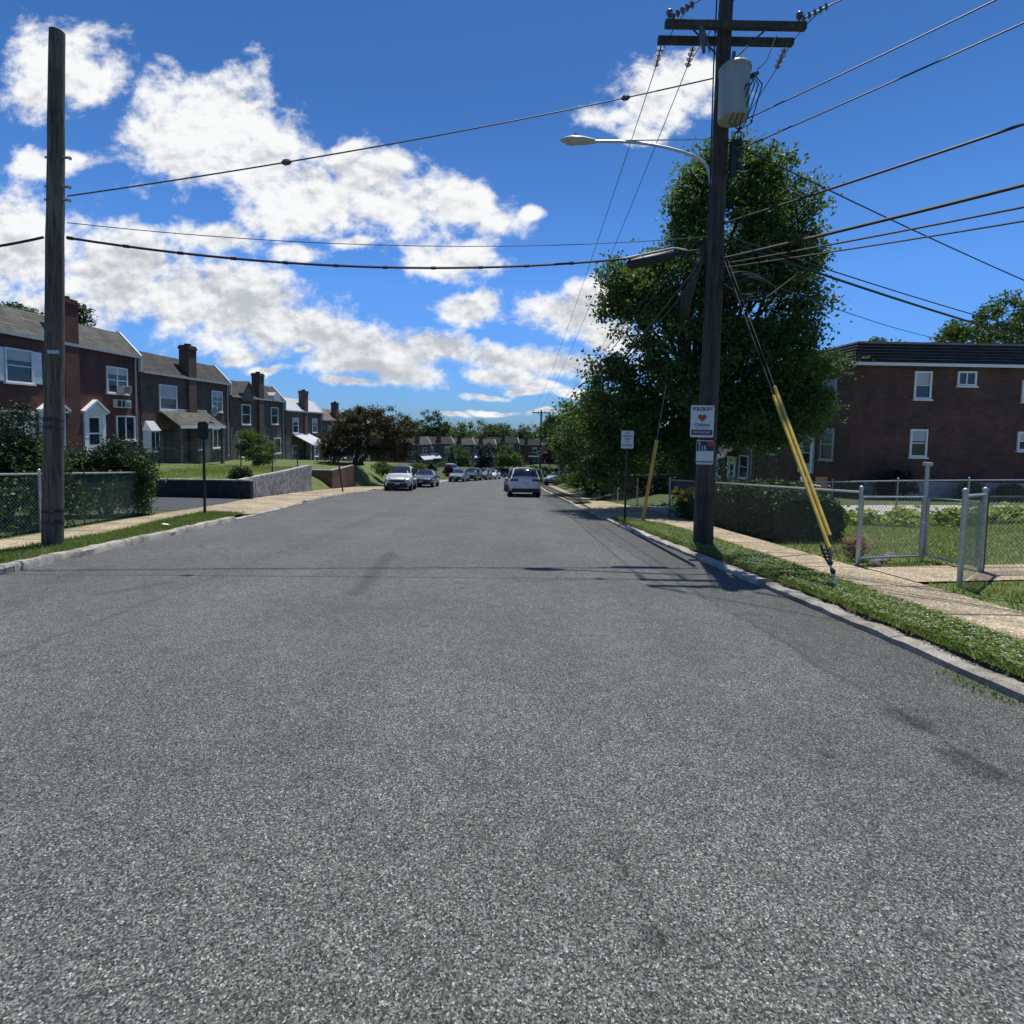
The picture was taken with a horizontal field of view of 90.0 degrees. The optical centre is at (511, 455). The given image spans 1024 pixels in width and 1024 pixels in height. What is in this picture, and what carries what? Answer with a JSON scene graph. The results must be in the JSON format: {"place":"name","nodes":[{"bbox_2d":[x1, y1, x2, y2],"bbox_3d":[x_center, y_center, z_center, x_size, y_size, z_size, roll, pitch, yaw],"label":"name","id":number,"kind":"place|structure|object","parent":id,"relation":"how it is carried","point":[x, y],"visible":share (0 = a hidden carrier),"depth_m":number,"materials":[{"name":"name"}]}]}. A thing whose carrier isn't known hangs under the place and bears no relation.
{"place":"outdoors","nodes":[
{"label":"outdoors","id":0,"kind":"place"},
{"bbox_2d":[0,507,171,539],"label":"lawn","id":1,"kind":"structure","parent":0,"point":[70,527],"depth_m":12.65,"materials":[{"name":"green plant"}]},
{"bbox_2d":[0,400,83,528],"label":"yew bush","id":2,"kind":"object","parent":1,"relation":"on","point":[12,450],"visible":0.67,"depth_m":11.10,"materials":[{"name":"green plant"}]},
{"bbox_2d":[0,469,144,535],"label":"chain link fence","id":3,"kind":"object","parent":1,"relation":"on","point":[38,474],"visible":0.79,"depth_m":11.58,"materials":[{"name":"metal"}]},
{"bbox_2d":[0,452,37,537],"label":"climbing vine","id":4,"kind":"object","parent":3,"relation":"attached to","point":[9,503],"visible":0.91,"depth_m":9.93,"materials":[{"name":"green plant"}]},
{"bbox_2d":[4,422,94,533],"bbox_3d":[-9.854,0.387,11.013,0.410,2.642,2.294,1,3,0],"label":"climbing vine","id":5,"kind":"object","parent":3,"relation":"attached to","point":[36,449],"visible":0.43,"depth_m":11.25,"materials":[{"name":"green plant"}]},
{"bbox_2d":[65,470,142,526],"bbox_3d":[-10.120,1.078,12.742,0.434,1.377,2.980,1,3,-7],"label":"climbing vine","id":6,"kind":"object","parent":3,"relation":"attached to","point":[95,504],"visible":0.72,"depth_m":12.88,"materials":[{"name":"green plant"}]},
{"bbox_2d":[126,455,158,516],"bbox_3d":[-10.252,0.785,14.215,0.749,1.902,0.956,1,3,0],"label":"climbing vine","id":7,"kind":"object","parent":3,"relation":"attached to","point":[145,497],"visible":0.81,"depth_m":14.16,"materials":[{"name":"green plant"}]},
{"bbox_2d":[26,433,170,517],"bbox_3d":[-11.245,0.559,13.706,3.538,2.382,2.084,-1,4,-37],"label":"yew bush","id":8,"kind":"object","parent":1,"relation":"on","point":[105,458],"visible":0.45,"depth_m":13.76,"materials":[{"name":"green plant"}]},
{"bbox_2d":[0,510,244,563],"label":"verge","id":9,"kind":"structure","parent":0,"point":[32,553],"depth_m":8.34,"materials":[{"name":"green plant"}]},
{"bbox_2d":[41,26,71,546],"bbox_3d":[-7.697,-2.534,8.603,0.662,8.885,0.364,1,3,0],"label":"utility pole","id":10,"kind":"object","parent":9,"relation":"on","point":[52,502],"visible":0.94,"depth_m":8.56,"materials":[{"name":"brown wood"}]},
{"bbox_2d":[197,421,207,512],"bbox_3d":[-8.984,0.414,14.937,0.310,2.800,0.052,1,3,0],"label":"parking sign","id":11,"kind":"object","parent":9,"relation":"on","point":[202,426],"visible":0.93,"depth_m":14.88,"materials":[{"name":"grey metal"}]},
{"bbox_2d":[30,497,241,510],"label":"driveway","id":12,"kind":"structure","parent":0,"point":[170,503],"depth_m":18.94,"materials":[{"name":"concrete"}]},
{"bbox_2d":[113,463,296,478],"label":"lawn","id":13,"kind":"structure","parent":0,"point":[178,466],"depth_m":27.18,"materials":[{"name":"green plant"}]},
{"bbox_2d":[152,441,297,471],"bbox_3d":[-16.404,0.082,27.764,8.471,1.508,3.471,1,3,0],"label":"chain link fence","id":14,"kind":"object","parent":13,"relation":"on","point":[272,448],"visible":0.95,"depth_m":29.36,"materials":[{"name":"grey metal"}]},
{"bbox_2d":[0,479,448,549],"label":"sidewalk","id":15,"kind":"structure","parent":0,"point":[254,505],"depth_m":16.96,"materials":[{"name":"beige concrete"}]},
{"bbox_2d":[199,462,343,469],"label":"lawn","id":16,"kind":"structure","parent":0,"point":[322,467],"depth_m":36.76,"materials":[{"name":"green plant"}]},
{"bbox_2d":[233,426,278,465],"bbox_3d":[-15.419,-0.495,30.909,2.943,2.697,2.418,1,3,0],"label":"garden bush","id":17,"kind":"object","parent":16,"relation":"on","point":[249,437],"visible":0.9,"depth_m":30.55,"materials":[{"name":"green plant"}]},
{"bbox_2d":[225,459,381,485],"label":"lawn","id":18,"kind":"structure","parent":0,"point":[362,477],"depth_m":40.67,"materials":[{"name":"green plant"}]},
{"bbox_2d":[313,403,420,465],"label":"bronze tree","id":19,"kind":"object","parent":18,"relation":"on","point":[356,419],"visible":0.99,"depth_m":40.26,"materials":[{"name":"brown plant"}]},
{"bbox_2d":[0,477,1023,1023],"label":"road","id":20,"kind":"structure","parent":0,"point":[484,751],"depth_m":2.55,"materials":[{"name":"grey asphalt"}]},
{"bbox_2d":[384,466,416,490],"bbox_3d":[-7.880,1.594,36.520,2.240,1.712,4.639,1,-2,-5],"label":"parked car","id":21,"kind":"object","parent":20,"relation":"on","point":[401,476],"visible":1,"depth_m":34.95,"materials":[{"name":"silver metal"}]},
{"bbox_2d":[416,469,439,486],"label":"parked car","id":22,"kind":"object","parent":20,"relation":"on","point":[430,477],"visible":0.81,"depth_m":41.95,"materials":[{"name":"blue paint"}]},
{"bbox_2d":[505,468,540,496],"bbox_3d":[0.691,1.614,31.614,2.240,1.712,4.639,1,-2,-2],"label":"parked car","id":23,"kind":"object","parent":20,"relation":"on","point":[523,480],"visible":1,"depth_m":29.37,"materials":[{"name":"white paint"}]},
{"bbox_2d":[0,0,1023,432],"label":"sky","id":24,"kind":"structure","parent":0,"point":[156,90],"materials":[{"name":"blue"}]},
{"bbox_2d":[117,432,1002,529],"bbox_3d":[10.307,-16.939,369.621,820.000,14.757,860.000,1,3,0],"label":"ground","id":25,"kind":"structure","parent":0,"point":[355,485],"depth_m":39.07,"materials":[{"name":"green plant"}]},
{"bbox_2d":[0,296,143,466],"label":"brick house","id":26,"kind":"structure","parent":25,"relation":"on","point":[103,368],"depth_m":25.61,"materials":[{"name":"red brick"}]},
{"bbox_2d":[0,347,42,385],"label":"window","id":27,"kind":"structure","parent":26,"relation":"in","point":[17,366],"depth_m":22.61,"materials":[{"name":"white glass"}]},
{"bbox_2d":[81,400,109,454],"bbox_3d":[-21.645,-1.460,26.632,0.256,2.863,1.590,1,3,0],"label":"door","id":28,"kind":"structure","parent":26,"relation":"in","point":[94,413],"depth_m":26.58,"materials":[{"name":"white wood"}]},
{"bbox_2d":[105,366,129,395],"bbox_3d":[-21.664,-4.080,28.138,0.128,1.515,1.610,1,3,0],"label":"window","id":29,"kind":"structure","parent":26,"relation":"in","point":[115,376],"depth_m":28.02,"materials":[{"name":"white glass"}]},
{"bbox_2d":[116,416,137,441],"bbox_3d":[-21.711,-1.490,28.834,0.128,1.465,1.510,1,3,0],"label":"window","id":30,"kind":"structure","parent":26,"relation":"in","point":[126,425],"depth_m":28.87,"materials":[{"name":"white glass"}]},
{"bbox_2d":[76,479,252,502],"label":"retaining wall","id":31,"kind":"structure","parent":25,"relation":"on","point":[218,488],"depth_m":21.80,"materials":[{"name":"concrete"}]},
{"bbox_2d":[138,343,231,463],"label":"brick house","id":32,"kind":"structure","parent":25,"relation":"on","point":[182,395],"depth_m":33.76,"materials":[{"name":"brown brick"}]},
{"bbox_2d":[142,421,160,452],"bbox_3d":[-21.566,-1.118,30.782,0.406,1.900,1.270,1,3,0],"label":"bay window","id":33,"kind":"structure","parent":32,"relation":"in","point":[151,430],"depth_m":30.46,"materials":[{"name":"glass"}]},
{"bbox_2d":[158,384,177,411],"bbox_3d":[-21.673,-3.572,32.323,0.128,1.715,1.760,1,3,0],"label":"window","id":34,"kind":"structure","parent":32,"relation":"in","point":[167,393],"depth_m":32.29,"materials":[{"name":"white glass"}]},
{"bbox_2d":[0,477,504,574],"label":"kerb","id":35,"kind":"structure","parent":25,"relation":"on","point":[25,564],"depth_m":9.67,"materials":[{"name":"concrete"}]},
{"bbox_2d":[229,372,285,459],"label":"brick house","id":36,"kind":"structure","parent":25,"relation":"on","point":[259,405],"depth_m":43.64,"materials":[{"name":"brown brick"}]},
{"bbox_2d":[237,465,311,497],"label":"retaining wall","id":37,"kind":"structure","parent":25,"relation":"on","point":[294,480],"depth_m":25.97,"materials":[{"name":"grey stone"}]},
{"bbox_2d":[284,389,327,459],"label":"brick house","id":38,"kind":"structure","parent":25,"relation":"on","point":[303,416],"depth_m":53.12,"materials":[{"name":"brown brick"}]},
{"bbox_2d":[312,465,353,488],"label":"retaining wall","id":39,"kind":"structure","parent":25,"relation":"on","point":[330,478],"depth_m":34.26,"materials":[{"name":"brick"}]},
{"bbox_2d":[321,401,347,460],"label":"brick house","id":40,"kind":"structure","parent":25,"relation":"on","point":[329,415],"depth_m":62.35,"materials":[{"name":"brown brick"}]},
{"bbox_2d":[370,433,433,464],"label":"terrace house","id":41,"kind":"structure","parent":25,"relation":"on","point":[423,445],"depth_m":112.25,"materials":[{"name":"brown brick"}]},
{"bbox_2d":[415,409,451,436],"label":"distant tree","id":42,"kind":"object","parent":25,"relation":"on","point":[441,428],"visible":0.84,"depth_m":148.44,"materials":[{"name":"green plant"}]},
{"bbox_2d":[428,433,454,464],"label":"terrace house","id":43,"kind":"structure","parent":25,"relation":"on","point":[440,445],"depth_m":119.01,"materials":[{"name":"brown brick"}]},
{"bbox_2d":[442,443,473,466],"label":"street tree","id":44,"kind":"object","parent":25,"relation":"on","point":[462,458],"visible":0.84,"depth_m":91.49,"materials":[{"name":"green plant"}]},
{"bbox_2d":[447,419,503,437],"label":"distant tree","id":45,"kind":"object","parent":25,"relation":"on","point":[460,428],"visible":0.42,"depth_m":163.03,"materials":[{"name":"green plant"}]},
{"bbox_2d":[473,442,497,468],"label":"street tree","id":46,"kind":"object","parent":25,"relation":"on","point":[487,458],"visible":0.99,"depth_m":95.48,"materials":[{"name":"green plant"}]},
{"bbox_2d":[476,422,517,438],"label":"distant tree","id":47,"kind":"object","parent":25,"relation":"on","point":[490,430],"visible":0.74,"depth_m":156.45,"materials":[{"name":"green plant"}]},
{"bbox_2d":[493,443,528,469],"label":"street tree","id":48,"kind":"object","parent":25,"relation":"on","point":[508,462],"visible":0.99,"depth_m":97.73,"materials":[{"name":"green plant"}]},
{"bbox_2d":[519,436,541,464],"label":"terrace house","id":49,"kind":"structure","parent":25,"relation":"on","point":[529,449],"depth_m":149.29,"materials":[{"name":"brown brick"}]},
{"bbox_2d":[716,401,756,480],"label":"brick house","id":50,"kind":"structure","parent":25,"relation":"on","point":[741,468],"depth_m":36.89,"materials":[{"name":"brown brick"}]},
{"bbox_2d":[541,487,1023,701],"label":"kerb","id":51,"kind":"structure","parent":25,"relation":"on","point":[1010,687],"depth_m":5.21,"materials":[{"name":"concrete"}]},
{"bbox_2d":[756,341,1023,499],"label":"brick house","id":52,"kind":"structure","parent":25,"relation":"on","point":[952,411],"depth_m":24.95,"materials":[{"name":"brick"}]},
{"bbox_2d":[798,435,814,473],"bbox_3d":[16.353,-0.140,28.520,0.196,2.210,1.470,1,3,0],"label":"door","id":53,"kind":"structure","parent":52,"relation":"in","point":[808,452],"depth_m":28.30,"materials":[{"name":"white glass"}]},
{"bbox_2d":[818,428,834,461],"bbox_3d":[16.396,-0.546,26.695,0.128,1.715,1.210,1,3,0],"label":"window","id":54,"kind":"structure","parent":52,"relation":"in","point":[827,445],"depth_m":26.63,"materials":[{"name":"white glass"}]},
{"bbox_2d":[907,429,928,458],"bbox_3d":[19.801,-0.553,24.922,0.964,1.439,0.128,1,3,0],"label":"window","id":55,"kind":"structure","parent":52,"relation":"in","point":[918,439],"depth_m":24.95,"materials":[{"name":"white glass"}]},
{"bbox_2d":[911,371,932,400],"bbox_3d":[19.892,-3.351,24.766,0.960,1.424,0.128,1,3,0],"label":"window","id":56,"kind":"structure","parent":52,"relation":"in","point":[922,389],"depth_m":24.79,"materials":[{"name":"white glass"}]},
{"bbox_2d":[955,371,978,387],"bbox_3d":[22.009,-3.672,24.746,1.040,0.782,0.128,1,3,0],"label":"window","id":57,"kind":"structure","parent":52,"relation":"in","point":[965,379],"depth_m":24.77,"materials":[{"name":"clear glass"}]},
{"bbox_2d":[928,289,1023,343],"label":"distant tree","id":58,"kind":"object","parent":25,"relation":"on","point":[957,333],"visible":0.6,"depth_m":44.26,"materials":[{"name":"green plant"}]},
{"bbox_2d":[553,482,567,487],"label":"lawn","id":59,"kind":"structure","parent":0,"point":[559,485],"depth_m":45.70,"materials":[{"name":"green plant"}]},
{"bbox_2d":[531,413,585,454],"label":"broadleaf tree","id":60,"kind":"object","parent":59,"relation":"on","point":[548,423],"visible":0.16,"depth_m":57.27,"materials":[{"name":"green plant"}]},
{"bbox_2d":[548,484,1023,640],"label":"sidewalk","id":61,"kind":"structure","parent":0,"point":[995,617],"depth_m":7.26,"materials":[{"name":"beige concrete"}]},
{"bbox_2d":[561,485,1023,505],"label":"lawn","id":62,"kind":"structure","parent":0,"point":[654,497],"depth_m":23.12,"materials":[{"name":"green plant"}]},
{"bbox_2d":[543,379,653,477],"bbox_3d":[4.973,-1.161,30.434,7.661,6.598,4.936,3,4,30],"label":"broadleaf tree","id":63,"kind":"object","parent":62,"relation":"on","point":[568,457],"visible":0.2,"depth_m":30.61,"materials":[{"name":"green plant"}]},
{"bbox_2d":[574,449,643,497],"bbox_3d":[5.107,0.954,26.160,3.918,2.826,2.409,1,3,0],"label":"thicket","id":64,"kind":"object","parent":62,"relation":"on","point":[589,491],"visible":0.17,"depth_m":25.93,"materials":[{"name":"green plant"}]},
{"bbox_2d":[611,454,678,495],"bbox_3d":[6.728,0.734,25.168,4.879,3.281,2.531,1,3,0],"label":"thicket","id":65,"kind":"object","parent":62,"relation":"on","point":[662,487],"visible":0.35,"depth_m":24.84,"materials":[{"name":"green plant"}]},
{"bbox_2d":[551,120,875,504],"bbox_3d":[7.493,-5.126,19.911,11.869,14.514,6.365,1,3,0],"label":"broadleaf tree","id":66,"kind":"object","parent":62,"relation":"on","point":[798,371],"visible":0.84,"depth_m":18.80,"materials":[{"name":"green plant"}]},
{"bbox_2d":[870,467,920,499],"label":"foundation shrub","id":67,"kind":"object","parent":62,"relation":"on","point":[895,474],"visible":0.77,"depth_m":23.96,"materials":[{"name":"green plant"}]},
{"bbox_2d":[992,481,1023,501],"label":"foundation shrub","id":68,"kind":"object","parent":62,"relation":"on","point":[1013,491],"visible":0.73,"depth_m":24.14,"materials":[{"name":"green plant"}]},
{"bbox_2d":[612,515,1023,682],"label":"verge","id":69,"kind":"structure","parent":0,"point":[907,633],"depth_m":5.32,"materials":[{"name":"green plant"}]},
{"bbox_2d":[621,431,633,519],"bbox_3d":[3.421,0.657,15.350,0.370,2.785,0.056,1,3,0],"label":"parking sign","id":70,"kind":"object","parent":69,"relation":"on","point":[627,440],"visible":1,"depth_m":15.27,"materials":[{"name":"white metal"}]},
{"bbox_2d":[653,0,828,544],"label":"utility pole","id":71,"kind":"object","parent":69,"relation":"on","point":[734,76],"visible":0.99,"depth_m":9.84,"materials":[{"name":"brown wood"}]},
{"bbox_2d":[66,236,699,269],"bbox_3d":[-1.902,-3.719,9.293,11.208,0.738,0.060,1,3,-7],"label":"overhead cable","id":72,"kind":"object","parent":71,"relation":"attached to","point":[317,264],"visible":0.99,"depth_m":9.17,"materials":[{"name":"black rubber"}]},
{"bbox_2d":[622,247,686,269],"bbox_3d":[2.684,-3.814,9.900,1.423,0.471,0.200,1,3,-6],"label":"splice closure","id":73,"kind":"object","parent":72,"relation":"hanging from","point":[651,259],"visible":0.98,"depth_m":9.84,"materials":[{"name":"plastic"}]},
{"bbox_2d":[67,222,706,246],"bbox_3d":[-1.774,-4.048,9.300,11.432,0.606,0.014,1,3,-7],"label":"overhead cable","id":74,"kind":"object","parent":71,"relation":"attached to","point":[375,244],"visible":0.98,"depth_m":9.22,"materials":[{"name":"black rubber"}]},
{"bbox_2d":[67,78,712,196],"bbox_3d":[-1.768,-5.794,9.201,11.354,3.075,0.095,1,3,-7],"label":"overhead cable","id":75,"kind":"object","parent":71,"relation":"attached to","point":[626,97],"visible":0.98,"depth_m":9.13,"materials":[{"name":"black rubber"}]},
{"bbox_2d":[560,132,711,183],"bbox_3d":[2.403,-5.811,10.072,2.921,1.141,0.268,1,3,7],"label":"street lamp","id":76,"kind":"object","parent":71,"relation":"attached to","point":[575,139],"visible":1,"depth_m":10.06,"materials":[{"name":"metal"}]},
{"bbox_2d":[690,405,714,436],"bbox_3d":[3.702,-0.661,9.959,0.460,0.620,0.013,1,3,-2],"label":"safety sign","id":77,"kind":"object","parent":71,"relation":"attached to","point":[702,421],"visible":1,"depth_m":9.96,"materials":[{"name":"white"}]},
{"bbox_2d":[696,440,713,464],"bbox_3d":[3.763,-0.056,9.988,0.340,0.470,0.014,1,3,-1],"label":"bus stop sign","id":78,"kind":"object","parent":71,"relation":"attached to","point":[704,451],"visible":1,"depth_m":9.99,"materials":[{"name":"blue"}]},
{"bbox_2d":[711,271,795,300],"bbox_3d":[4.646,-3.278,9.924,1.602,0.564,0.161,1,3,2],"label":"slack coil","id":79,"kind":"object","parent":71,"relation":"attached to","point":[751,275],"visible":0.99,"depth_m":9.89,"materials":[{"name":"black rubber"}]},
{"bbox_2d":[722,254,832,556],"bbox_3d":[4.082,-1.299,8.228,0.048,5.018,3.629,1,3,-2],"label":"guy wire","id":80,"kind":"object","parent":71,"relation":"attached to","point":[818,518],"visible":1,"depth_m":7.33,"materials":[{"name":"yellow plastic"}]},
{"bbox_2d":[725,253,838,557],"bbox_3d":[4.141,-1.298,8.213,0.048,5.019,3.659,1,3,-2],"label":"guy wire","id":81,"kind":"object","parent":71,"relation":"attached to","point":[819,507],"visible":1,"depth_m":7.38,"materials":[{"name":"yellow plastic"}]},
{"bbox_2d":[721,183,1023,259],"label":"overhead cable","id":82,"kind":"object","parent":71,"relation":"attached to","point":[994,192],"visible":1,"depth_m":8.06,"materials":[{"name":"black rubber"}]},
{"bbox_2d":[748,0,996,118],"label":"overhead cable","id":83,"kind":"object","parent":71,"relation":"attached to","point":[986,4],"visible":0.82,"depth_m":8.06,"materials":[{"name":"black rubber"}]},
{"bbox_2d":[722,206,1023,264],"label":"overhead cable","id":84,"kind":"object","parent":71,"relation":"attached to","point":[966,218],"visible":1,"depth_m":8.16,"materials":[{"name":"black rubber"}]},
{"bbox_2d":[722,220,1023,268],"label":"overhead cable","id":85,"kind":"object","parent":71,"relation":"attached to","point":[880,243],"visible":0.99,"depth_m":8.25,"materials":[{"name":"black rubber"}]},
{"bbox_2d":[723,122,1023,223],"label":"overhead cable","id":86,"kind":"object","parent":71,"relation":"attached to","point":[908,162],"visible":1,"depth_m":7.71,"materials":[{"name":"black rubber"}]},
{"bbox_2d":[724,239,1023,338],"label":"overhead cable","id":87,"kind":"object","parent":71,"relation":"attached to","point":[838,279],"visible":0.98,"depth_m":11.79,"materials":[{"name":"black rubber"}]},
{"bbox_2d":[724,234,1023,328],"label":"overhead cable","id":88,"kind":"object","parent":71,"relation":"attached to","point":[866,281],"visible":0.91,"depth_m":11.83,"materials":[{"name":"black rubber"}]},
{"bbox_2d":[737,22,1023,150],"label":"overhead cable","id":89,"kind":"object","parent":71,"relation":"attached to","point":[1015,26],"visible":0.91,"depth_m":7.87,"materials":[{"name":"black rubber"}]},
{"bbox_2d":[740,146,1023,280],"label":"overhead cable","id":90,"kind":"object","parent":71,"relation":"attached to","point":[876,212],"visible":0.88,"depth_m":11.02,"materials":[{"name":"black rubber"}]},
{"bbox_2d":[628,520,1023,669],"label":"clover","id":91,"kind":"object","parent":69,"relation":"on","point":[936,625],"depth_m":5.76,"materials":[{"name":"green plant"}]},
{"bbox_2d":[634,505,1023,515],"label":"driveway","id":92,"kind":"structure","parent":0,"point":[661,509],"depth_m":20.19,"materials":[{"name":"concrete"}]},
{"bbox_2d":[682,514,1023,611],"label":"lawn","id":93,"kind":"structure","parent":0,"point":[1000,599],"depth_m":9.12,"materials":[{"name":"green plant"}]},
{"bbox_2d":[660,485,694,518],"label":"day lilies","id":94,"kind":"object","parent":93,"relation":"on","point":[680,501],"visible":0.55,"depth_m":16.64,"materials":[{"name":"green plant"}]},
{"bbox_2d":[668,477,863,565],"bbox_3d":[5.657,1.330,13.339,0.071,2.232,9.971,1,3,0],"label":"chain link fence","id":95,"kind":"object","parent":93,"relation":"on","point":[859,525],"visible":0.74,"depth_m":10.37,"materials":[{"name":"metal"}]},
{"bbox_2d":[860,496,925,559],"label":"chain link gate","id":96,"kind":"structure","parent":95,"relation":"attached to","point":[921,522],"depth_m":8.61,"materials":[{"name":"metal"}]},
{"bbox_2d":[714,475,846,542],"bbox_3d":[6.438,1.349,13.383,1.702,1.824,4.855,1,3,0],"label":"clipped hedge","id":97,"kind":"object","parent":93,"relation":"on","point":[722,521],"visible":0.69,"depth_m":11.48,"materials":[{"name":"green plant"}]},
{"bbox_2d":[876,507,920,526],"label":"hosta plant","id":98,"kind":"object","parent":93,"relation":"on","point":[900,515],"visible":0.77,"depth_m":14.04,"materials":[{"name":"green plant"}]},
{"bbox_2d":[792,477,1023,513],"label":"chain link fence","id":99,"kind":"object","parent":93,"relation":"on","point":[898,480],"visible":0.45,"depth_m":16.98,"materials":[{"name":"metal"}]},
{"bbox_2d":[956,487,988,586],"bbox_3d":[6.600,1.171,7.330,1.528,1.508,0.078,-2,4,-39],"label":"chain link fence","id":100,"kind":"object","parent":93,"relation":"on","point":[964,525],"visible":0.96,"depth_m":7.22,"materials":[{"name":"metal"}]},
{"bbox_2d":[919,462,980,565],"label":"chain link gate","id":101,"kind":"structure","parent":100,"relation":"attached to","point":[925,527],"depth_m":8.80,"materials":[{"name":"metal"}]},
{"bbox_2d":[983,491,1023,570],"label":"chain link fence","id":102,"kind":"object","parent":93,"relation":"on","point":[1002,497],"visible":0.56,"depth_m":7.87,"materials":[{"name":"metal"}]},
{"bbox_2d":[866,564,1023,581],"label":"path","id":103,"kind":"structure","parent":0,"point":[930,573],"depth_m":7.73,"materials":[{"name":"beige concrete"}]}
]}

